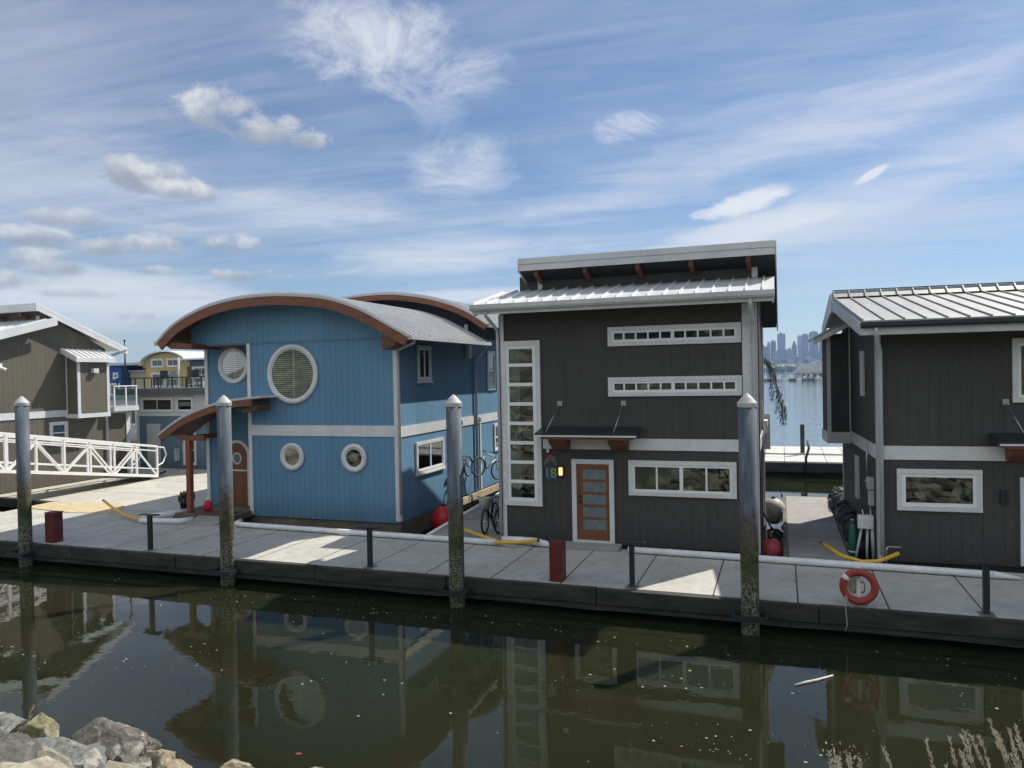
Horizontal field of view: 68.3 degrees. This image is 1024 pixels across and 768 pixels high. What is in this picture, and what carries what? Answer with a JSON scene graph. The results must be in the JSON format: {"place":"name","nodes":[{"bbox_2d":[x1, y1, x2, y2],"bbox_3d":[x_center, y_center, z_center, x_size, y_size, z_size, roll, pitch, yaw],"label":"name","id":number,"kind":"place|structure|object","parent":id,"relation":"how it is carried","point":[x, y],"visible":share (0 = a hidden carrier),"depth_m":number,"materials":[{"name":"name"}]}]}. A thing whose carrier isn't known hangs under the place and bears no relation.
{"place":"outdoors","nodes":[
{"label":"outdoors","id":0,"kind":"place"},
{"bbox_2d":[115,376,206,469],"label":"slate house","id":1,"kind":"structure","parent":0,"point":[159,410],"depth_m":37.43,"materials":[{"name":"grey"}]},
{"bbox_2d":[128,370,145,388],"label":"beige shed","id":2,"kind":"structure","parent":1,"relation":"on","point":[138,374],"depth_m":78.54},
{"bbox_2d":[147,424,160,467],"bbox_3d":[-17.884,3.081,37.702,0.830,2.200,0.066,-1,1,20],"label":"door","id":3,"kind":"structure","parent":1,"relation":"in","point":[152,429],"depth_m":37.71,"materials":[{"name":"grey"}]},
{"bbox_2d":[140,397,173,412],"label":"window","id":4,"kind":"structure","parent":1,"relation":"in","point":[148,404],"depth_m":37.60,"materials":[{"name":"white paint"}]},
{"bbox_2d":[153,370,167,387],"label":"patio chair","id":5,"kind":"object","parent":1,"relation":"on","point":[163,373],"visible":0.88,"depth_m":40.09,"materials":[{"name":"metal"}]},
{"bbox_2d":[162,370,176,387],"bbox_3d":[-17.775,-0.262,39.234,0.500,0.920,0.510,-1,1,20],"label":"patio chair","id":6,"kind":"object","parent":1,"relation":"on","point":[172,373],"visible":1,"depth_m":39.37,"materials":[{"name":"metal"}]},
{"bbox_2d":[175,397,193,411],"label":"window","id":7,"kind":"structure","parent":1,"relation":"in","point":[182,404],"depth_m":37.01,"materials":[{"name":"white paint"}]},
{"bbox_2d":[183,432,196,464],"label":"window","id":8,"kind":"structure","parent":1,"relation":"in","point":[194,442],"depth_m":36.89,"materials":[{"name":"white paint"}]},
{"bbox_2d":[185,370,198,386],"bbox_3d":[-16.848,-0.287,39.753,0.500,0.920,0.510,-1,1,20],"label":"patio chair","id":9,"kind":"object","parent":1,"relation":"on","point":[194,373],"visible":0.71,"depth_m":39.91,"materials":[{"name":"metal"}]},
{"bbox_2d":[182,516,218,525],"bbox_3d":[-9.312,4.157,22.945,1.150,0.136,0.730,-1,1,20],"label":"ramp mat","id":10,"kind":"object","parent":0,"point":[206,520],"visible":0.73,"depth_m":22.90,"materials":[{"name":"concrete"}]},
{"bbox_2d":[0,371,1023,767],"bbox_3d":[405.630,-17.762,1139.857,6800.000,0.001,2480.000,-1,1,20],"label":"water","id":11,"kind":"structure","parent":0,"point":[494,683],"depth_m":12.28,"materials":[{"name":"liquid"}]},
{"bbox_2d":[14,396,32,566],"bbox_3d":[-13.257,3.232,20.535,0.370,5.810,0.370,-1,1,20],"label":"mooring pile","id":12,"kind":"object","parent":11,"relation":"in","point":[23,473],"visible":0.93,"depth_m":20.40,"materials":[{"name":"metal"}]},
{"bbox_2d":[0,453,207,513],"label":"wide dock","id":13,"kind":"object","parent":11,"relation":"on","point":[141,495],"visible":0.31,"depth_m":29.75,"materials":[{"name":"concrete"}]},
{"bbox_2d":[0,302,138,493],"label":"brown house","id":14,"kind":"structure","parent":13,"relation":"on","point":[54,368],"depth_m":32.09,"materials":[{"name":"grey"}]},
{"bbox_2d":[49,421,68,442],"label":"window","id":15,"kind":"structure","parent":14,"relation":"in","point":[56,429],"depth_m":32.13,"materials":[{"name":"white paint"}]},
{"bbox_2d":[32,502,125,513],"bbox_3d":[-14.847,4.284,26.255,4.500,0.018,1.850,-1,1,20],"label":"plywood sheet","id":16,"kind":"object","parent":13,"relation":"on","point":[77,507],"visible":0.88,"depth_m":26.21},
{"bbox_2d":[0,432,169,478],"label":"gangway","id":17,"kind":"object","parent":13,"relation":"on","point":[62,469],"visible":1,"depth_m":30.18,"materials":[{"name":"white paint"}]},
{"bbox_2d":[110,394,136,438],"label":"pale house","id":18,"kind":"structure","parent":11,"relation":"on","point":[120,399],"depth_m":56.95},
{"bbox_2d":[129,410,136,425],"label":"window","id":19,"kind":"structure","parent":18,"relation":"in","point":[132,412],"depth_m":56.88,"materials":[{"name":"white paint"}]},
{"bbox_2d":[216,395,234,585],"bbox_3d":[-6.893,3.170,18.227,0.370,5.810,0.370,-1,1,35],"label":"mooring pile","id":20,"kind":"object","parent":11,"relation":"in","point":[225,481],"visible":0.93,"depth_m":18.08,"materials":[{"name":"metal"}]},
{"bbox_2d":[154,292,499,533],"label":"blue house","id":21,"kind":"structure","parent":11,"relation":"on","point":[338,414],"depth_m":23.48,"materials":[{"name":"wood"}]},
{"bbox_2d":[178,491,195,508],"bbox_3d":[-10.617,3.850,24.665,0.547,0.764,0.626,-1,1,-22],"label":"potted plant","id":22,"kind":"object","parent":21,"relation":"on","point":[182,499],"visible":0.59,"depth_m":24.51,"materials":[{"name":"green plant"}]},
{"bbox_2d":[203,497,211,509],"bbox_3d":[-9.748,3.832,24.193,0.260,0.410,0.260,-1,1,20],"label":"buoy","id":23,"kind":"object","parent":21,"relation":"on","point":[207,504],"visible":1,"depth_m":24.11,"materials":[{"name":"red plastic"}]},
{"bbox_2d":[218,347,246,382],"bbox_3d":[-9.177,-0.620,24.876,1.200,1.200,0.058,-1,1,20],"label":"window","id":24,"kind":"structure","parent":21,"relation":"in","point":[232,362],"depth_m":24.89,"materials":[{"name":"white paint"}]},
{"bbox_2d":[232,440,249,505],"bbox_3d":[-9.043,2.918,24.899,1.020,2.160,0.058,-1,1,20],"label":"door","id":25,"kind":"structure","parent":21,"relation":"in","point":[240,450],"depth_m":24.84,"materials":[{"name":"brown wood"}]},
{"bbox_2d":[280,443,303,470],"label":"window","id":26,"kind":"structure","parent":21,"relation":"in","point":[291,454],"depth_m":23.41,"materials":[{"name":"white paint"}]},
{"bbox_2d":[267,344,317,403],"bbox_3d":[-6.788,-0.305,23.343,1.840,1.840,0.058,-1,1,20],"label":"window","id":27,"kind":"structure","parent":21,"relation":"in","point":[292,371],"depth_m":23.35,"materials":[{"name":"white paint"}]},
{"bbox_2d":[341,444,366,472],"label":"window","id":28,"kind":"structure","parent":21,"relation":"in","point":[353,457],"depth_m":22.67,"materials":[{"name":"white paint"}]},
{"bbox_2d":[417,345,432,382],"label":"window","id":29,"kind":"structure","parent":21,"relation":"in","point":[424,358],"depth_m":23.77,"materials":[{"name":"white paint"}]},
{"bbox_2d":[415,437,445,475],"bbox_3d":[-2.585,2.300,24.119,0.083,1.030,2.080,-1,1,20],"label":"window","id":30,"kind":"structure","parent":21,"relation":"in","point":[429,454],"depth_m":24.06,"materials":[{"name":"white paint"}]},
{"bbox_2d":[462,456,472,480],"bbox_3d":[-1.652,3.121,25.994,0.568,1.318,1.519,-1,1,37],"label":"bicycle","id":31,"kind":"object","parent":21,"relation":"attached to","point":[468,466],"visible":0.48,"depth_m":26.24,"materials":[{"name":"black metal"}]},
{"bbox_2d":[472,450,498,479],"bbox_3d":[-0.800,2.955,27.349,0.579,1.149,1.674,-1,1,31],"label":"bicycle","id":32,"kind":"object","parent":21,"relation":"attached to","point":[486,467],"visible":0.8,"depth_m":27.29,"materials":[{"name":"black metal"}]},
{"bbox_2d":[486,351,495,389],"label":"window","id":33,"kind":"structure","parent":21,"relation":"in","point":[490,355],"depth_m":29.24,"materials":[{"name":"white paint"}]},
{"bbox_2d":[493,423,497,450],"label":"window","id":34,"kind":"structure","parent":21,"relation":"in","point":[495,426],"depth_m":29.55,"materials":[{"name":"white paint"}]},
{"bbox_2d":[431,504,447,528],"bbox_3d":[-2.141,4.233,23.777,0.800,0.920,0.800,-1,1,20],"label":"fender buoy","id":35,"kind":"object","parent":11,"relation":"on","point":[439,517],"visible":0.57,"depth_m":23.48,"materials":[{"name":"red plastic"}]},
{"bbox_2d":[445,394,464,607],"bbox_3d":[-1.202,3.127,16.202,0.370,5.810,0.370,-2,1,-39],"label":"mooring pile","id":36,"kind":"object","parent":11,"relation":"in","point":[453,403],"visible":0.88,"depth_m":16.06,"materials":[{"name":"metal"}]},
{"bbox_2d":[426,492,502,539],"bbox_3d":[0.155,4.482,25.682,3.180,1.060,11.680,-1,1,20],"label":"finger dock","id":37,"kind":"object","parent":11,"relation":"on","point":[472,518],"visible":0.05,"depth_m":21.79,"materials":[{"name":"concrete"}]},
{"bbox_2d":[477,493,498,534],"bbox_3d":[-0.593,3.591,21.082,0.590,1.010,1.732,-1,1,20],"label":"bicycle","id":38,"kind":"object","parent":37,"relation":"on","point":[485,502],"visible":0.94,"depth_m":20.67,"materials":[{"name":"black metal"}]},
{"bbox_2d":[0,578,1016,762],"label":"floating debris","id":39,"kind":"object","parent":11,"relation":"on","point":[501,678],"visible":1,"depth_m":12.46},
{"bbox_2d":[0,512,1023,647],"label":"floating dock","id":40,"kind":"object","parent":11,"relation":"on","point":[928,606],"visible":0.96,"depth_m":16.43,"materials":[{"name":"concrete"}]},
{"bbox_2d":[44,510,62,542],"bbox_3d":[-12.539,3.909,20.675,0.334,0.825,0.334,-1,1,20],"label":"red post","id":41,"kind":"object","parent":40,"relation":"on","point":[54,526],"visible":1,"depth_m":20.55,"materials":[{"name":"metal"}]},
{"bbox_2d":[102,499,138,519],"bbox_3d":[-12.541,4.022,24.167,3.216,0.351,0.134,0,1,44],"label":"yellow hose","id":42,"kind":"object","parent":40,"relation":"on","point":[119,511],"visible":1,"depth_m":24.03,"materials":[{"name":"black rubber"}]},
{"bbox_2d":[139,513,159,551],"bbox_3d":[-9.305,3.811,19.417,0.540,0.930,0.240,-1,1,20],"label":"dock post","id":43,"kind":"object","parent":40,"relation":"on","point":[150,531],"visible":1,"depth_m":19.37,"materials":[{"name":"metal"}]},
{"bbox_2d":[141,508,186,517],"bbox_3d":[-10.868,4.094,23.736,1.465,0.195,0.234,-2,1,-44],"label":"white pipe","id":44,"kind":"object","parent":40,"relation":"on","point":[166,514],"visible":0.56,"depth_m":23.66,"materials":[{"name":"plastic"}]},
{"bbox_2d":[138,517,193,523],"bbox_3d":[-10.553,4.158,22.980,1.647,0.176,0.414,-1,1,-2],"label":"white pipe","id":45,"kind":"object","parent":40,"relation":"on","point":[168,520],"visible":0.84,"depth_m":22.89,"materials":[{"name":"plastic"}]},
{"bbox_2d":[234,519,496,544],"bbox_3d":[-4.337,4.060,20.732,8.497,0.180,0.391,-1,1,23],"label":"white pipe","id":46,"kind":"object","parent":40,"relation":"on","point":[239,522],"visible":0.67,"depth_m":20.61,"materials":[{"name":"plastic"}]},
{"bbox_2d":[357,525,381,568],"bbox_3d":[-3.248,3.722,17.260,0.540,0.930,0.240,-1,1,20],"label":"dock post","id":47,"kind":"object","parent":40,"relation":"on","point":[370,565],"visible":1,"depth_m":17.22,"materials":[{"name":"metal"}]},
{"bbox_2d":[464,528,500,540],"bbox_3d":[-0.940,3.969,20.027,0.107,0.168,2.266,-2,1,-36],"label":"yellow hose","id":48,"kind":"object","parent":40,"relation":"on","point":[476,533],"visible":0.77,"depth_m":19.93,"materials":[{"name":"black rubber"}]},
{"bbox_2d":[494,539,538,543],"bbox_3d":[0.119,3.938,18.902,1.146,0.170,0.121,-1,1,13],"label":"yellow hose","id":49,"kind":"object","parent":40,"relation":"on","point":[518,541],"visible":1,"depth_m":18.85,"materials":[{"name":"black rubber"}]},
{"bbox_2d":[501,536,548,546],"bbox_3d":[0.477,3.980,19.095,1.599,0.209,0.213,-1,1,27],"label":"white pipe","id":50,"kind":"object","parent":40,"relation":"on","point":[543,543],"visible":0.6,"depth_m":19.08,"materials":[{"name":"plastic"}]},
{"bbox_2d":[548,539,565,581],"bbox_3d":[0.959,3.712,15.869,0.314,0.825,0.314,-1,1,20],"label":"red post","id":51,"kind":"object","parent":40,"relation":"on","point":[557,560],"visible":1,"depth_m":15.74,"materials":[{"name":"metal"}]},
{"bbox_2d":[618,540,645,588],"bbox_3d":[2.422,3.640,15.241,0.540,0.930,0.240,-1,1,20],"label":"dock post","id":52,"kind":"object","parent":40,"relation":"on","point":[631,585],"visible":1,"depth_m":15.20,"materials":[{"name":"metal"}]},
{"bbox_2d":[628,546,1021,579],"bbox_3d":[6.514,3.918,16.641,8.007,0.154,0.161,-1,1,22],"label":"white pipe","id":53,"kind":"object","parent":40,"relation":"on","point":[850,564],"visible":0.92,"depth_m":16.38,"materials":[{"name":"plastic"}]},
{"bbox_2d":[854,566,863,605],"bbox_3d":[6.359,3.697,13.862,0.180,0.700,0.140,-1,1,20],"label":"ring stand","id":54,"kind":"object","parent":40,"relation":"on","point":[858,586],"visible":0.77,"depth_m":13.83,"materials":[{"name":"white paint"}]},
{"bbox_2d":[847,576,864,593],"bbox_3d":[6.356,3.697,13.949,0.308,0.367,0.112,-1,1,20],"label":"rope bag","id":55,"kind":"object","parent":54,"relation":"hanging from","point":[851,585],"visible":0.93,"depth_m":13.93,"materials":[{"name":"grey plastic"}]},
{"bbox_2d":[839,568,878,630],"bbox_3d":[6.309,3.918,13.710,0.663,1.108,0.268,-1,1,20],"label":"life ring","id":56,"kind":"object","parent":54,"relation":"hanging from","point":[847,576],"visible":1,"depth_m":13.72,"materials":[{"name":"red plastic"}]},
{"bbox_2d":[820,541,899,562],"bbox_3d":[7.575,3.748,16.669,1.696,0.261,0.591,0,1,42],"label":"yellow hose","id":57,"kind":"object","parent":40,"relation":"on","point":[839,554],"visible":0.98,"depth_m":16.38,"materials":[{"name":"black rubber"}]},
{"bbox_2d":[855,510,875,558],"bbox_3d":[7.999,3.405,17.137,0.440,1.107,0.200,-1,1,20],"label":"junction box","id":58,"kind":"object","parent":40,"relation":"on","point":[865,521],"visible":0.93,"depth_m":17.05,"materials":[{"name":"white paint"}]},
{"bbox_2d":[967,559,1004,616],"bbox_3d":[8.263,3.555,13.161,0.540,0.930,0.240,-1,1,20],"label":"dock post","id":59,"kind":"object","parent":40,"relation":"on","point":[985,611],"visible":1,"depth_m":13.12,"materials":[{"name":"metal"}]},
{"bbox_2d":[469,240,777,554],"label":"charcoal house","id":60,"kind":"structure","parent":11,"relation":"on","point":[627,381],"depth_m":18.66,"materials":[{"name":"wood"}]},
{"bbox_2d":[501,340,542,505],"bbox_3d":[0.249,1.015,19.486,1.050,4.250,0.056,-1,1,20],"label":"window","id":61,"kind":"structure","parent":60,"relation":"in","point":[520,380],"depth_m":19.50,"materials":[{"name":"white paint"}]},
{"bbox_2d":[571,459,614,543],"bbox_3d":[2.021,2.925,18.869,1.070,2.080,0.103,-1,1,20],"label":"door","id":62,"kind":"structure","parent":60,"relation":"in","point":[593,505],"depth_m":18.88,"materials":[{"name":"brown wood"}]},
{"bbox_2d":[607,322,740,345],"bbox_3d":[3.858,-1.187,18.158,3.160,0.470,0.056,-1,1,20],"label":"window","id":63,"kind":"structure","parent":60,"relation":"in","point":[730,332],"depth_m":18.13,"materials":[{"name":"white paint"}]},
{"bbox_2d":[608,375,741,396],"bbox_3d":[3.877,0.053,18.176,3.170,0.470,0.056,-1,1,20],"label":"window","id":64,"kind":"structure","parent":60,"relation":"in","point":[729,385],"depth_m":18.14,"materials":[{"name":"white paint"}]},
{"bbox_2d":[628,460,736,498],"bbox_3d":[4.071,2.285,18.152,2.550,0.860,0.056,-1,1,20],"label":"window","id":65,"kind":"structure","parent":60,"relation":"in","point":[695,479],"depth_m":18.14,"materials":[{"name":"white paint"}]},
{"bbox_2d":[737,393,759,635],"bbox_3d":[4.449,3.075,14.158,0.370,5.810,0.370,-1,1,-24],"label":"mooring pile","id":66,"kind":"object","parent":11,"relation":"in","point":[747,403],"visible":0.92,"depth_m":14.01,"materials":[{"name":"metal"}]},
{"bbox_2d":[762,536,782,556],"bbox_3d":[6.423,4.141,18.764,0.620,0.713,0.620,-1,1,20],"label":"fender buoy","id":67,"kind":"object","parent":11,"relation":"on","point":[773,546],"visible":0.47,"depth_m":18.53,"materials":[{"name":"red plastic"}]},
{"bbox_2d":[764,496,784,523],"bbox_3d":[8.243,3.975,23.792,0.760,0.874,0.760,-1,1,20],"label":"fender buoy","id":68,"kind":"object","parent":11,"relation":"on","point":[775,506],"visible":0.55,"depth_m":23.52,"materials":[{"name":"grey plastic"}]},
{"bbox_2d":[763,357,787,426],"bbox_3d":[7.657,1.628,25.984,3.468,5.270,1.025,-1,1,20],"label":"weeping tree","id":69,"kind":"object","parent":11,"relation":"on","point":[771,368],"visible":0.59,"depth_m":25.48,"materials":[{"name":"green plant"}]},
{"bbox_2d":[765,446,842,477],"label":"breakwater pier","id":70,"kind":"structure","parent":11,"relation":"on","point":[789,461],"depth_m":34.74,"materials":[{"name":"concrete"}]},
{"bbox_2d":[800,424,809,475],"bbox_3d":[13.831,3.070,35.640,0.261,2.101,3.408,-1,1,18],"label":"pier post","id":71,"kind":"object","parent":70,"relation":"on","point":[802,440],"visible":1,"depth_m":37.10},
{"bbox_2d":[793,363,821,377],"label":"boathouse","id":72,"kind":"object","parent":11,"relation":"on","point":[806,370],"visible":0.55,"depth_m":310.45,"materials":[{"name":"grey"}]},
{"bbox_2d":[794,674,833,685],"bbox_3d":[4.788,4.685,11.947,0.808,0.044,0.055,-1,1,-25],"label":"driftwood stick","id":73,"kind":"object","parent":11,"relation":"on","point":[813,680],"visible":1,"depth_m":11.92,"materials":[{"name":"white wood"}]},
{"bbox_2d":[781,493,853,560],"bbox_3d":[8.508,4.328,21.380,1.656,1.161,9.180,-1,1,20],"label":"finger dock","id":74,"kind":"object","parent":11,"relation":"on","point":[810,524],"visible":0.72,"depth_m":20.38,"materials":[{"name":"concrete"}]},
{"bbox_2d":[831,486,865,558],"bbox_3d":[9.399,3.682,21.233,0.493,0.711,8.173,-1,1,20],"label":"covered bundle","id":75,"kind":"object","parent":74,"relation":"on","point":[845,513],"visible":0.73,"depth_m":20.30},
{"bbox_2d":[848,519,857,556],"bbox_3d":[7.875,3.546,17.439,0.206,0.850,0.203,-1,1,20],"label":"gas cylinder","id":76,"kind":"object","parent":74,"relation":"on","point":[852,536],"visible":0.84,"depth_m":17.37,"materials":[{"name":"green paint"}]},
{"bbox_2d":[808,281,1023,572],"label":"charcoal house","id":77,"kind":"structure","parent":11,"relation":"on","point":[923,405],"depth_m":16.43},
{"bbox_2d":[854,455,859,498],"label":"window","id":78,"kind":"structure","parent":77,"relation":"in","point":[857,485],"depth_m":19.49,"materials":[{"name":"white paint"}]},
{"bbox_2d":[859,351,864,395],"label":"window","id":79,"kind":"structure","parent":77,"relation":"in","point":[861,353],"depth_m":18.40,"materials":[{"name":"white paint"}]},
{"bbox_2d":[896,468,982,512],"bbox_3d":[9.254,2.304,16.364,1.650,0.910,0.056,-1,1,17],"label":"window","id":80,"kind":"structure","parent":77,"relation":"in","point":[942,490],"depth_m":16.36,"materials":[{"name":"white paint"}]},
{"bbox_2d":[1012,338,1023,401],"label":"window","id":81,"kind":"structure","parent":77,"relation":"in","point":[1017,343],"depth_m":15.88,"materials":[{"name":"white paint"}]},
{"bbox_2d":[1020,477,1023,565],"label":"door","id":82,"kind":"structure","parent":77,"relation":"in","point":[1021,478],"depth_m":15.89,"materials":[{"name":"white wood"}]},
{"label":"far dock","id":83,"kind":"object","parent":11,"relation":"on","visible":0},
{"bbox_2d":[109,362,144,393],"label":"royal blue house","id":84,"kind":"structure","parent":83,"relation":"on","point":[116,370],"depth_m":78.32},
{"bbox_2d":[138,351,203,387],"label":"yellow house","id":85,"kind":"structure","parent":83,"relation":"on","point":[156,362],"depth_m":76.12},
{"bbox_2d":[151,358,163,367],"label":"window","id":86,"kind":"structure","parent":85,"relation":"in","point":[155,363],"depth_m":76.37,"materials":[{"name":"white paint"}]},
{"bbox_2d":[151,372,165,386],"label":"window","id":87,"kind":"structure","parent":85,"relation":"in","point":[152,374],"depth_m":76.43,"materials":[{"name":"white paint"}]},
{"bbox_2d":[166,358,177,366],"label":"window","id":88,"kind":"structure","parent":85,"relation":"in","point":[170,362],"depth_m":75.73,"materials":[{"name":"white paint"}]},
{"bbox_2d":[176,356,204,386],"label":"grey house","id":89,"kind":"structure","parent":83,"relation":"on","point":[197,363],"depth_m":74.64,"materials":[{"name":"white paint"}]},
{"bbox_2d":[192,366,204,383],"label":"window","id":90,"kind":"structure","parent":89,"relation":"in","point":[201,368],"depth_m":74.61,"materials":[{"name":"white paint"}]},
{"bbox_2d":[0,0,1023,362],"label":"sky","id":91,"kind":"structure","parent":0,"point":[161,161],"materials":[{"name":"blue"}]},
{"bbox_2d":[772,360,819,364],"bbox_3d":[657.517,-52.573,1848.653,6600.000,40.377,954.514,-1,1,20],"label":"hills","id":92,"kind":"structure","parent":0,"point":[802,363],"depth_m":1717.28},
{"bbox_2d":[777,332,785,358],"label":"skyline tower","id":93,"kind":"structure","parent":92,"relation":"on","point":[781,347],"depth_m":2103.95,"materials":[{"name":"blue glass"}]},
{"bbox_2d":[762,364,800,371],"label":"tree belt","id":94,"kind":"object","parent":92,"relation":"on","point":[784,368],"visible":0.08,"depth_m":1394.52,"materials":[{"name":"green plant"}]},
{"bbox_2d":[785,348,793,359],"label":"skyline tower","id":95,"kind":"structure","parent":92,"relation":"on","point":[789,353],"depth_m":2064.70,"materials":[{"name":"blue glass"}]},
{"bbox_2d":[797,335,800,360],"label":"skyline tower","id":96,"kind":"structure","parent":92,"relation":"on","point":[799,347],"depth_m":2186.42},
{"bbox_2d":[801,334,808,360],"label":"skyline tower","id":97,"kind":"structure","parent":92,"relation":"on","point":[804,346],"depth_m":2083.47,"materials":[{"name":"blue glass"}]},
{"bbox_2d":[809,331,818,359],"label":"skyline tower","id":98,"kind":"structure","parent":92,"relation":"on","point":[813,351],"depth_m":2141.02,"materials":[{"name":"blue glass"}]},
{"bbox_2d":[881,718,1023,767],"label":"dry grass","id":99,"kind":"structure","parent":0,"point":[1000,745],"depth_m":3.94,"materials":[{"name":"plant"}]},
{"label":"ground","id":100,"kind":"structure","parent":0,"visible":0},
{"bbox_2d":[0,712,27,733],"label":"rock","id":101,"kind":"object","parent":100,"relation":"on","point":[15,722],"visible":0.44,"depth_m":9.93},
{"bbox_2d":[0,732,38,745],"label":"rock","id":102,"kind":"object","parent":100,"relation":"on","point":[23,739],"visible":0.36,"depth_m":8.64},
{"bbox_2d":[19,713,59,737],"bbox_3d":[-6.235,4.756,10.019,0.589,0.802,0.397,-1,1,8],"label":"rock","id":103,"kind":"object","parent":100,"relation":"on","point":[40,725],"visible":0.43,"depth_m":9.88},
{"bbox_2d":[32,737,86,754],"bbox_3d":[-5.779,4.666,9.235,1.564,0.682,0.886,4,-5,-20],"label":"rock","id":104,"kind":"object","parent":100,"relation":"on","point":[63,745],"visible":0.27,"depth_m":9.22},
{"bbox_2d":[0,741,144,767],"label":"riprap","id":105,"kind":"object","parent":100,"relation":"on","point":[22,755],"visible":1,"depth_m":6.36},
{"bbox_2d":[64,743,106,767],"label":"rock","id":106,"kind":"object","parent":100,"relation":"on","point":[91,756],"visible":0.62,"depth_m":8.87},
{"bbox_2d":[69,717,161,761],"bbox_3d":[-5.193,4.807,9.823,0.855,0.930,0.933,-1,1,7],"label":"rock","id":107,"kind":"object","parent":100,"relation":"on","point":[115,739],"visible":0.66,"depth_m":9.69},
{"bbox_2d":[112,755,151,767],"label":"rock","id":108,"kind":"object","parent":100,"relation":"on","point":[145,762],"visible":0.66,"depth_m":9.22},
{"bbox_2d":[143,749,175,767],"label":"rock","id":109,"kind":"object","parent":100,"relation":"on","point":[161,758],"visible":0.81,"depth_m":9.47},
{"bbox_2d":[166,759,191,767],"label":"rock","id":110,"kind":"object","parent":100,"relation":"on","point":[178,763],"visible":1,"depth_m":9.38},
{"bbox_2d":[220,759,253,767],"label":"rock","id":111,"kind":"object","parent":100,"relation":"on","point":[234,763],"visible":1,"depth_m":9.41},
{"bbox_2d":[822,741,863,767],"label":"weed","id":112,"kind":"object","parent":100,"relation":"on","point":[838,762],"visible":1,"depth_m":3.95,"materials":[{"name":"plant"}]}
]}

